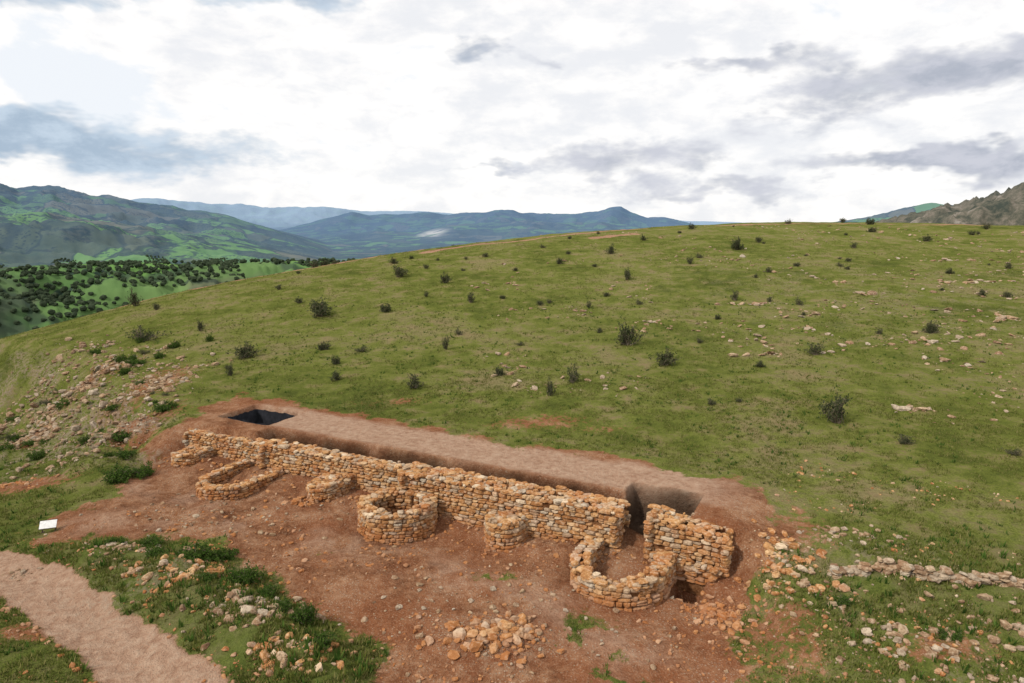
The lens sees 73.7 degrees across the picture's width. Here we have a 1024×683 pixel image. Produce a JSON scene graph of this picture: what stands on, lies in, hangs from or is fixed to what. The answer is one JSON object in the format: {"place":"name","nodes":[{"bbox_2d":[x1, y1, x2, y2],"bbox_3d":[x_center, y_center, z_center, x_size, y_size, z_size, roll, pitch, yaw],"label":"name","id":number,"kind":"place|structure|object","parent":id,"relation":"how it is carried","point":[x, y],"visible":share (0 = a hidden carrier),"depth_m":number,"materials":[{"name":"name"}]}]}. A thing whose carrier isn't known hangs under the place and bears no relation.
{"place":"outdoors","nodes":[
{"label":"outdoors","id":0,"kind":"place"},
{"bbox_2d":[0,550,228,682],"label":"dirt path","id":1,"kind":"structure","parent":0,"point":[67,606],"depth_m":24.36,"materials":[{"name":"beige soil"}]},
{"bbox_2d":[2,565,42,580],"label":"rubble pile","id":2,"kind":"object","parent":1,"relation":"on","point":[22,571],"visible":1,"depth_m":28.28,"materials":[{"name":"stone"}]},
{"bbox_2d":[0,222,1023,682],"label":"ground","id":3,"kind":"structure","parent":0,"point":[736,502],"depth_m":40.67,"materials":[{"name":"green plant"}]},
{"bbox_2d":[0,439,22,451],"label":"bush","id":4,"kind":"object","parent":3,"relation":"on","point":[6,446],"visible":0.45,"depth_m":49.62,"materials":[{"name":"green plant"}]},
{"bbox_2d":[4,415,20,420],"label":"bush","id":5,"kind":"object","parent":3,"relation":"on","point":[9,418],"visible":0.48,"depth_m":63.26,"materials":[{"name":"green plant"}]},
{"bbox_2d":[5,432,23,440],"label":"bush","id":6,"kind":"object","parent":3,"relation":"on","point":[16,437],"visible":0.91,"depth_m":55.84,"materials":[{"name":"green plant"}]},
{"bbox_2d":[18,439,35,446],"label":"bush","id":7,"kind":"object","parent":3,"relation":"on","point":[28,443],"visible":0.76,"depth_m":50.33,"materials":[{"name":"green plant"}]},
{"bbox_2d":[0,474,59,488],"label":"rubble pile","id":8,"kind":"object","parent":3,"relation":"on","point":[19,482],"visible":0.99,"depth_m":39.40,"materials":[{"name":"stone"}]},
{"bbox_2d":[25,446,45,461],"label":"bush","id":9,"kind":"object","parent":3,"relation":"on","point":[35,455],"visible":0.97,"depth_m":44.19,"materials":[{"name":"green plant"}]},
{"bbox_2d":[39,519,57,532],"bbox_3d":[-21.800,8.709,32.102,0.735,0.541,0.391,-3,10,-20],"label":"information panel","id":10,"kind":"object","parent":3,"relation":"on","point":[48,524],"visible":1,"depth_m":32.06,"materials":[{"name":"metal"}]},
{"bbox_2d":[0,604,97,682],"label":"path edging stones","id":11,"kind":"object","parent":3,"relation":"on","point":[72,664],"visible":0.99,"depth_m":23.41,"materials":[{"name":"stone"}]},
{"bbox_2d":[51,398,72,409],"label":"bush","id":12,"kind":"object","parent":3,"relation":"on","point":[58,406],"visible":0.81,"depth_m":54.57,"materials":[{"name":"green plant"}]},
{"bbox_2d":[77,432,89,444],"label":"bush","id":13,"kind":"object","parent":3,"relation":"on","point":[82,439],"visible":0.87,"depth_m":44.62,"materials":[{"name":"green plant"}]},
{"bbox_2d":[85,347,104,354],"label":"bush","id":14,"kind":"object","parent":3,"relation":"on","point":[96,351],"visible":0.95,"depth_m":66.70,"materials":[{"name":"green plant"}]},
{"bbox_2d":[103,402,118,410],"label":"bush","id":15,"kind":"object","parent":3,"relation":"on","point":[110,408],"visible":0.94,"depth_m":48.76,"materials":[{"name":"green plant"}]},
{"bbox_2d":[103,536,125,544],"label":"bush","id":16,"kind":"object","parent":3,"relation":"on","point":[114,539],"visible":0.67,"depth_m":29.36,"materials":[{"name":"green plant"}]},
{"bbox_2d":[97,461,136,484],"bbox_3d":[-21.851,7.274,37.668,2.025,1.151,2.315,-3,10,-17],"label":"bush","id":17,"kind":"object","parent":3,"relation":"on","point":[120,474],"visible":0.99,"depth_m":37.45,"materials":[{"name":"green plant"}]},
{"bbox_2d":[112,352,128,362],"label":"bush","id":18,"kind":"object","parent":3,"relation":"on","point":[118,359],"visible":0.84,"depth_m":61.91,"materials":[{"name":"green plant"}]},
{"bbox_2d":[111,429,132,440],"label":"bush","id":19,"kind":"object","parent":3,"relation":"on","point":[124,435],"visible":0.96,"depth_m":43.43,"materials":[{"name":"green plant"}]},
{"bbox_2d":[117,365,132,374],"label":"bush","id":20,"kind":"object","parent":3,"relation":"on","point":[123,371],"visible":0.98,"depth_m":56.86,"materials":[{"name":"green plant"}]},
{"bbox_2d":[113,447,139,458],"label":"bush","id":21,"kind":"object","parent":3,"relation":"on","point":[124,454],"visible":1,"depth_m":40.47,"materials":[{"name":"green plant"}]},
{"bbox_2d":[125,286,142,305],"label":"shrub","id":22,"kind":"object","parent":3,"relation":"on","point":[135,299],"visible":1,"depth_m":88.52,"materials":[{"name":"green plant"}]},
{"bbox_2d":[123,356,149,366],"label":"bush","id":23,"kind":"object","parent":3,"relation":"on","point":[133,362],"visible":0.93,"depth_m":59.52,"materials":[{"name":"green plant"}]},
{"bbox_2d":[85,541,190,554],"bbox_3d":[-16.238,8.835,29.397,4.730,0.748,2.104,0,10,0],"label":"rubble pile","id":24,"kind":"object","parent":3,"relation":"on","point":[122,545],"visible":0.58,"depth_m":29.00,"materials":[{"name":"stone"}]},
{"bbox_2d":[129,460,156,479],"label":"bush","id":25,"kind":"object","parent":3,"relation":"on","point":[142,473],"visible":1,"depth_m":38.32,"materials":[{"name":"green plant"}]},
{"bbox_2d":[122,325,171,342],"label":"shrub","id":26,"kind":"object","parent":3,"relation":"on","point":[140,334],"visible":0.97,"depth_m":69.54,"materials":[{"name":"green plant"}]},
{"bbox_2d":[137,534,170,547],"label":"bush","id":27,"kind":"object","parent":3,"relation":"on","point":[150,542],"visible":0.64,"depth_m":29.94,"materials":[{"name":"green plant"}]},
{"bbox_2d":[145,541,172,558],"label":"bush","id":28,"kind":"object","parent":3,"relation":"on","point":[155,550],"visible":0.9,"depth_m":28.07,"materials":[{"name":"green plant"}]},
{"bbox_2d":[152,351,166,358],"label":"bush","id":29,"kind":"object","parent":3,"relation":"on","point":[159,355],"visible":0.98,"depth_m":61.71,"materials":[{"name":"green plant"}]},
{"bbox_2d":[150,399,178,412],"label":"bush","id":30,"kind":"object","parent":3,"relation":"on","point":[164,407],"visible":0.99,"depth_m":46.08,"materials":[{"name":"green plant"}]},
{"bbox_2d":[164,339,180,348],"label":"bush","id":31,"kind":"object","parent":3,"relation":"on","point":[172,345],"visible":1,"depth_m":65.53,"materials":[{"name":"green plant"}]},
{"bbox_2d":[171,445,214,467],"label":"stone buttress","id":32,"kind":"structure","parent":3,"relation":"on","point":[188,456],"depth_m":39.91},
{"bbox_2d":[175,539,218,562],"bbox_3d":[-13.174,8.796,28.388,1.919,1.086,1.478,-2,10,-13],"label":"bush","id":33,"kind":"object","parent":3,"relation":"on","point":[205,551],"visible":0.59,"depth_m":28.45,"materials":[{"name":"green plant"}]},
{"bbox_2d":[197,317,205,330],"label":"shrub","id":34,"kind":"object","parent":3,"relation":"on","point":[200,326],"visible":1,"depth_m":71.16,"materials":[{"name":"green plant"}]},
{"bbox_2d":[196,568,221,585],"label":"bush","id":35,"kind":"object","parent":3,"relation":"on","point":[206,577],"visible":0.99,"depth_m":25.96,"materials":[{"name":"green plant"}]},
{"bbox_2d":[204,333,213,341],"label":"bush","id":36,"kind":"object","parent":3,"relation":"on","point":[209,338],"visible":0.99,"depth_m":66.65,"materials":[{"name":"green plant"}]},
{"bbox_2d":[112,553,310,596],"bbox_3d":[-11.978,9.161,26.845,8.088,1.065,3.136,0,10,0],"label":"rubble pile","id":37,"kind":"object","parent":3,"relation":"on","point":[145,578],"visible":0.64,"depth_m":26.78,"materials":[{"name":"stone"}]},
{"bbox_2d":[182,428,268,465],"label":"stone wall","id":38,"kind":"structure","parent":3,"relation":"on","point":[232,448],"depth_m":40.58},
{"bbox_2d":[211,544,239,562],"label":"bush","id":39,"kind":"object","parent":3,"relation":"on","point":[224,554],"visible":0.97,"depth_m":28.69,"materials":[{"name":"green plant"}]},
{"bbox_2d":[225,362,233,375],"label":"shrub","id":40,"kind":"object","parent":3,"relation":"on","point":[230,372],"visible":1,"depth_m":54.13,"materials":[{"name":"green plant"}]},
{"bbox_2d":[195,459,284,500],"bbox_3d":[-15.065,7.849,37.264,3.770,1.494,4.311,5,11,28],"label":"stone bastion","id":41,"kind":"object","parent":3,"relation":"on","point":[210,486],"visible":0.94,"depth_m":36.20,"materials":[{"name":"stone"}]},
{"bbox_2d":[220,559,267,585],"bbox_3d":[-10.592,9.126,26.770,1.794,1.107,1.526,0,10,0],"label":"bush","id":42,"kind":"object","parent":3,"relation":"on","point":[247,575],"visible":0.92,"depth_m":26.68,"materials":[{"name":"green plant"}]},
{"bbox_2d":[225,340,263,359],"bbox_3d":[-23.414,0.631,59.912,2.916,1.864,2.541,5,11,25],"label":"shrub","id":43,"kind":"object","parent":3,"relation":"on","point":[244,351],"visible":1,"depth_m":59.50,"materials":[{"name":"green plant"}]},
{"bbox_2d":[179,589,330,650],"bbox_3d":[-9.223,9.667,24.551,5.290,1.024,3.247,-3,10,-18],"label":"rubble pile","id":44,"kind":"object","parent":3,"relation":"on","point":[234,595],"visible":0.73,"depth_m":24.02,"materials":[{"name":"stone"}]},
{"bbox_2d":[228,409,294,424],"bbox_3d":[-16.159,5.589,44.268,3.635,1.625,2.570,5,11,27],"label":"pit liner","id":45,"kind":"object","parent":3,"relation":"on","point":[260,417],"visible":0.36,"depth_m":45.44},
{"bbox_2d":[256,582,278,597],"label":"bush","id":46,"kind":"object","parent":3,"relation":"on","point":[269,588],"visible":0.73,"depth_m":25.79,"materials":[{"name":"green plant"}]},
{"bbox_2d":[271,596,292,611],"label":"bush","id":47,"kind":"object","parent":3,"relation":"on","point":[284,605],"visible":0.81,"depth_m":24.44,"materials":[{"name":"green plant"}]},
{"bbox_2d":[201,624,382,682],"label":"rubble pile","id":48,"kind":"object","parent":3,"relation":"on","point":[263,655],"visible":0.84,"depth_m":21.71,"materials":[{"name":"stone"}]},
{"bbox_2d":[263,496,337,507],"bbox_3d":[-10.712,8.163,34.876,3.774,0.463,1.291,0,10,0],"label":"rubble pile","id":49,"kind":"object","parent":3,"relation":"on","point":[296,501],"visible":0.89,"depth_m":34.66,"materials":[{"name":"stone"}]},
{"bbox_2d":[288,598,320,625],"bbox_3d":[-7.346,9.518,23.945,0.934,1.194,1.212,6,11,32],"label":"bush","id":50,"kind":"object","parent":3,"relation":"on","point":[302,615],"visible":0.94,"depth_m":23.82,"materials":[{"name":"green plant"}]},
{"bbox_2d":[310,261,320,267],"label":"shrub","id":51,"kind":"object","parent":3,"relation":"on","point":[314,265],"visible":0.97,"depth_m":108.37,"materials":[{"name":"green plant"}]},
{"bbox_2d":[307,295,336,317],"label":"shrub","id":52,"kind":"object","parent":3,"relation":"on","point":[319,310],"visible":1,"depth_m":73.34,"materials":[{"name":"green plant"}]},
{"bbox_2d":[315,341,331,350],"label":"shrub","id":53,"kind":"object","parent":3,"relation":"on","point":[322,346],"visible":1,"depth_m":61.33,"materials":[{"name":"green plant"}]},
{"bbox_2d":[310,629,337,649],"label":"bush","id":54,"kind":"object","parent":3,"relation":"on","point":[328,642],"visible":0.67,"depth_m":22.40,"materials":[{"name":"green plant"}]},
{"bbox_2d":[306,470,354,502],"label":"stone buttress","id":55,"kind":"structure","parent":3,"relation":"on","point":[331,485],"depth_m":34.98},
{"bbox_2d":[258,438,411,492],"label":"stone wall","id":56,"kind":"structure","parent":3,"relation":"on","point":[372,474],"depth_m":36.85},
{"bbox_2d":[331,355,340,363],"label":"shrub","id":57,"kind":"object","parent":3,"relation":"on","point":[334,360],"visible":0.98,"depth_m":56.54,"materials":[{"name":"green plant"}]},
{"bbox_2d":[330,370,342,380],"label":"shrub","id":58,"kind":"object","parent":3,"relation":"on","point":[335,375],"visible":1,"depth_m":52.07,"materials":[{"name":"green plant"}]},
{"bbox_2d":[348,344,371,351],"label":"shrub","id":59,"kind":"object","parent":3,"relation":"on","point":[360,350],"visible":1,"depth_m":60.19,"materials":[{"name":"green plant"}]},
{"bbox_2d":[379,303,391,311],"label":"shrub","id":60,"kind":"object","parent":3,"relation":"on","point":[385,308],"visible":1,"depth_m":73.95,"materials":[{"name":"green plant"}]},
{"bbox_2d":[357,487,438,544],"bbox_3d":[-5.409,8.367,32.389,3.848,2.097,3.919,0,10,0],"label":"stone bastion","id":61,"kind":"object","parent":3,"relation":"on","point":[378,521],"visible":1,"depth_m":31.13,"materials":[{"name":"stone"}]},
{"bbox_2d":[16,493,782,682],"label":"grey debris stones","id":62,"kind":"object","parent":3,"relation":"on","point":[470,600],"visible":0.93,"depth_m":26.11,"materials":[{"name":"stone"}]},
{"bbox_2d":[391,264,408,277],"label":"shrub","id":63,"kind":"object","parent":3,"relation":"on","point":[398,272],"visible":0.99,"depth_m":91.82,"materials":[{"name":"green plant"}]},
{"bbox_2d":[403,374,423,388],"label":"shrub","id":64,"kind":"object","parent":3,"relation":"on","point":[415,382],"visible":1,"depth_m":48.91,"materials":[{"name":"green plant"}]},
{"bbox_2d":[441,336,449,349],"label":"shrub","id":65,"kind":"object","parent":3,"relation":"on","point":[445,344],"visible":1,"depth_m":59.06,"materials":[{"name":"green plant"}]},
{"bbox_2d":[440,272,451,282],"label":"shrub","id":66,"kind":"object","parent":3,"relation":"on","point":[446,279],"visible":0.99,"depth_m":87.38,"materials":[{"name":"green plant"}]},
{"bbox_2d":[466,292,475,302],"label":"shrub","id":67,"kind":"object","parent":3,"relation":"on","point":[470,299],"visible":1,"depth_m":76.31,"materials":[{"name":"green plant"}]},
{"bbox_2d":[425,611,564,668],"bbox_3d":[-0.599,10.015,23.252,4.714,0.700,2.754,0,10,0],"label":"rubble pile","id":68,"kind":"object","parent":3,"relation":"on","point":[489,632],"visible":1,"depth_m":23.05,"materials":[{"name":"stone"}]},
{"bbox_2d":[494,366,503,375],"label":"shrub","id":69,"kind":"object","parent":3,"relation":"on","point":[499,372],"visible":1,"depth_m":51.42,"materials":[{"name":"green plant"}]},
{"bbox_2d":[484,509,528,551],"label":"stone buttress","id":70,"kind":"structure","parent":3,"relation":"on","point":[504,530],"depth_m":29.99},
{"bbox_2d":[0,456,1022,682],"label":"loose stones","id":71,"kind":"object","parent":3,"relation":"on","point":[938,671],"visible":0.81,"depth_m":25.96,"materials":[{"name":"stone"}]},
{"bbox_2d":[0,234,1023,499],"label":"grass","id":72,"kind":"structure","parent":3,"relation":"on","point":[864,376],"depth_m":64.52,"materials":[{"name":"plant"}]},
{"bbox_2d":[0,293,1023,682],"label":"herbs","id":73,"kind":"object","parent":3,"relation":"on","point":[306,647],"visible":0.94,"depth_m":28.27,"materials":[{"name":"green plant"}]},
{"bbox_2d":[0,326,1023,682],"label":"field stones","id":74,"kind":"object","parent":3,"relation":"on","point":[160,384],"visible":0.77,"depth_m":48.59,"materials":[{"name":"stone"}]},
{"bbox_2d":[398,461,630,551],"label":"stone wall","id":75,"kind":"structure","parent":3,"relation":"on","point":[558,513],"depth_m":30.89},
{"bbox_2d":[546,377,556,396],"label":"shrub","id":76,"kind":"object","parent":3,"relation":"on","point":[550,389],"visible":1,"depth_m":46.09,"materials":[{"name":"green plant"}]},
{"bbox_2d":[567,359,579,383],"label":"shrub","id":77,"kind":"object","parent":3,"relation":"on","point":[573,377],"visible":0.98,"depth_m":48.85,"materials":[{"name":"green plant"}]},
{"bbox_2d":[603,243,616,253],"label":"shrub","id":78,"kind":"object","parent":3,"relation":"on","point":[610,250],"visible":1,"depth_m":102.73,"materials":[{"name":"green plant"}]},
{"bbox_2d":[569,535,677,611],"bbox_3d":[4.152,9.381,27.128,4.148,1.852,3.870,5,11,26],"label":"stone bastion","id":79,"kind":"object","parent":3,"relation":"on","point":[652,584],"visible":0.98,"depth_m":25.87,"materials":[{"name":"stone"}]},
{"bbox_2d":[624,269,632,279],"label":"shrub","id":80,"kind":"object","parent":3,"relation":"on","point":[627,274],"visible":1,"depth_m":85.93,"materials":[{"name":"green plant"}]},
{"bbox_2d":[615,318,647,345],"bbox_3d":[10.124,-0.773,58.635,3.025,2.524,1.875,-2,10,-9],"label":"shrub","id":81,"kind":"object","parent":3,"relation":"on","point":[625,338],"visible":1,"depth_m":58.31,"materials":[{"name":"green plant"}]},
{"bbox_2d":[649,348,683,365],"bbox_3d":[11.883,1.093,52.752,2.033,1.720,2.333,-5,11,-27],"label":"shrub","id":82,"kind":"object","parent":3,"relation":"on","point":[665,359],"visible":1,"depth_m":52.39,"materials":[{"name":"green plant"}]},
{"bbox_2d":[648,551,721,594],"bbox_3d":[6.970,9.424,27.658,3.063,1.390,0.955,5,11,28],"label":"stone wall footing","id":83,"kind":"object","parent":3,"relation":"on","point":[692,577],"visible":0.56,"depth_m":27.31,"materials":[{"name":"stone"}]},
{"bbox_2d":[643,504,733,576],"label":"stone wall","id":84,"kind":"structure","parent":3,"relation":"on","point":[667,528],"depth_m":27.83,"materials":[{"name":"stone"}]},
{"bbox_2d":[707,397,715,404],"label":"shrub","id":85,"kind":"object","parent":3,"relation":"on","point":[710,402],"visible":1,"depth_m":43.66,"materials":[{"name":"green plant"}]},
{"bbox_2d":[676,595,768,649],"bbox_3d":[7.680,10.074,24.695,2.871,0.557,3.423,0,10,0],"label":"rubble pile","id":86,"kind":"object","parent":3,"relation":"on","point":[721,615],"visible":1,"depth_m":24.74,"materials":[{"name":"stone"}]},
{"bbox_2d":[730,290,739,300],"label":"shrub","id":87,"kind":"object","parent":3,"relation":"on","point":[734,297],"visible":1,"depth_m":73.96,"materials":[{"name":"green plant"}]},
{"bbox_2d":[731,236,743,249],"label":"shrub","id":88,"kind":"object","parent":3,"relation":"on","point":[736,245],"visible":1,"depth_m":103.17,"materials":[{"name":"green plant"}]},
{"bbox_2d":[468,225,1023,423],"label":"hillside rocks","id":89,"kind":"object","parent":3,"relation":"on","point":[1000,317],"visible":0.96,"depth_m":63.07,"materials":[{"name":"stone"}]},
{"bbox_2d":[732,517,849,606],"bbox_3d":[10.437,8.615,26.689,3.901,1.707,4.709,0,10,0],"label":"rubble pile","id":90,"kind":"object","parent":3,"relation":"on","point":[786,543],"visible":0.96,"depth_m":26.15,"materials":[{"name":"stone"}]},
{"bbox_2d":[794,297,805,305],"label":"shrub","id":91,"kind":"object","parent":3,"relation":"on","point":[799,302],"visible":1,"depth_m":71.31,"materials":[{"name":"green plant"}]},
{"bbox_2d":[804,341,824,354],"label":"shrub","id":92,"kind":"object","parent":3,"relation":"on","point":[815,351],"visible":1,"depth_m":54.18,"materials":[{"name":"green plant"}]},
{"bbox_2d":[750,524,908,547],"bbox_3d":[12.810,7.998,27.511,6.200,0.540,1.923,-2,10,-13],"label":"rubble pile","id":93,"kind":"object","parent":3,"relation":"on","point":[833,530],"visible":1,"depth_m":27.71,"materials":[{"name":"stone"}]},
{"bbox_2d":[818,387,852,425],"bbox_3d":[19.213,3.888,40.745,1.837,2.192,2.561,8,12,39],"label":"shrub","id":94,"kind":"object","parent":3,"relation":"on","point":[837,409],"visible":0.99,"depth_m":40.30,"materials":[{"name":"green plant"}]},
{"bbox_2d":[827,591,855,606],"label":"bush","id":95,"kind":"object","parent":3,"relation":"on","point":[843,600],"visible":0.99,"depth_m":24.17,"materials":[{"name":"green plant"}]},
{"bbox_2d":[865,218,875,224],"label":"shrub","id":96,"kind":"object","parent":3,"relation":"on","point":[868,222],"visible":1,"depth_m":138.63,"materials":[{"name":"green plant"}]},
{"bbox_2d":[866,227,878,231],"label":"shrub","id":97,"kind":"object","parent":3,"relation":"on","point":[872,229],"visible":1,"depth_m":123.17,"materials":[{"name":"green plant"}]},
{"bbox_2d":[896,434,915,444],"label":"shrub","id":98,"kind":"object","parent":3,"relation":"on","point":[906,440],"visible":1,"depth_m":37.01,"materials":[{"name":"green plant"}]},
{"bbox_2d":[827,556,1023,588],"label":"ruined field wall","id":99,"kind":"structure","parent":3,"relation":"on","point":[907,569],"depth_m":24.62,"materials":[{"name":"stone"}]},
{"bbox_2d":[921,320,940,333],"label":"shrub","id":100,"kind":"object","parent":3,"relation":"on","point":[932,329],"visible":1,"depth_m":59.51,"materials":[{"name":"green plant"}]},
{"bbox_2d":[936,625,964,642],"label":"bush","id":101,"kind":"object","parent":3,"relation":"on","point":[957,636],"visible":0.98,"depth_m":22.37,"materials":[{"name":"green plant"}]},
{"bbox_2d":[977,289,988,295],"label":"shrub","id":102,"kind":"object","parent":3,"relation":"on","point":[982,292],"visible":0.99,"depth_m":72.50,"materials":[{"name":"green plant"}]},
{"bbox_2d":[981,222,992,228],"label":"shrub","id":103,"kind":"object","parent":3,"relation":"on","point":[986,226],"visible":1,"depth_m":126.14,"materials":[{"name":"green plant"}]},
{"bbox_2d":[1001,290,1016,297],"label":"shrub","id":104,"kind":"object","parent":3,"relation":"on","point":[1007,294],"visible":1,"depth_m":71.66,"materials":[{"name":"green plant"}]},
{"bbox_2d":[1001,446,1022,455],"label":"shrub","id":105,"kind":"object","parent":3,"relation":"on","point":[1016,452],"visible":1,"depth_m":35.33,"materials":[{"name":"green plant"}]},
{"bbox_2d":[0,182,1023,338],"bbox_3d":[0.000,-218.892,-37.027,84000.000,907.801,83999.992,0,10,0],"label":"valley and mountains","id":106,"kind":"structure","parent":0,"point":[46,225],"depth_m":3955.86,"materials":[{"name":"plant"}]},
{"bbox_2d":[0,255,355,329],"bbox_3d":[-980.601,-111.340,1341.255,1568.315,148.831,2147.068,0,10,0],"label":"olive grove","id":107,"kind":"object","parent":106,"relation":"on","point":[45,297],"visible":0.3,"depth_m":751.68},
{"bbox_2d":[0,373,1023,682],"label":"grass","id":108,"kind":"structure","parent":0,"point":[264,629],"depth_m":27.02,"materials":[{"name":"plant"}]},
{"bbox_2d":[0,0,1023,222],"label":"sky","id":109,"kind":"structure","parent":0,"point":[743,111],"materials":[{"name":"white"}]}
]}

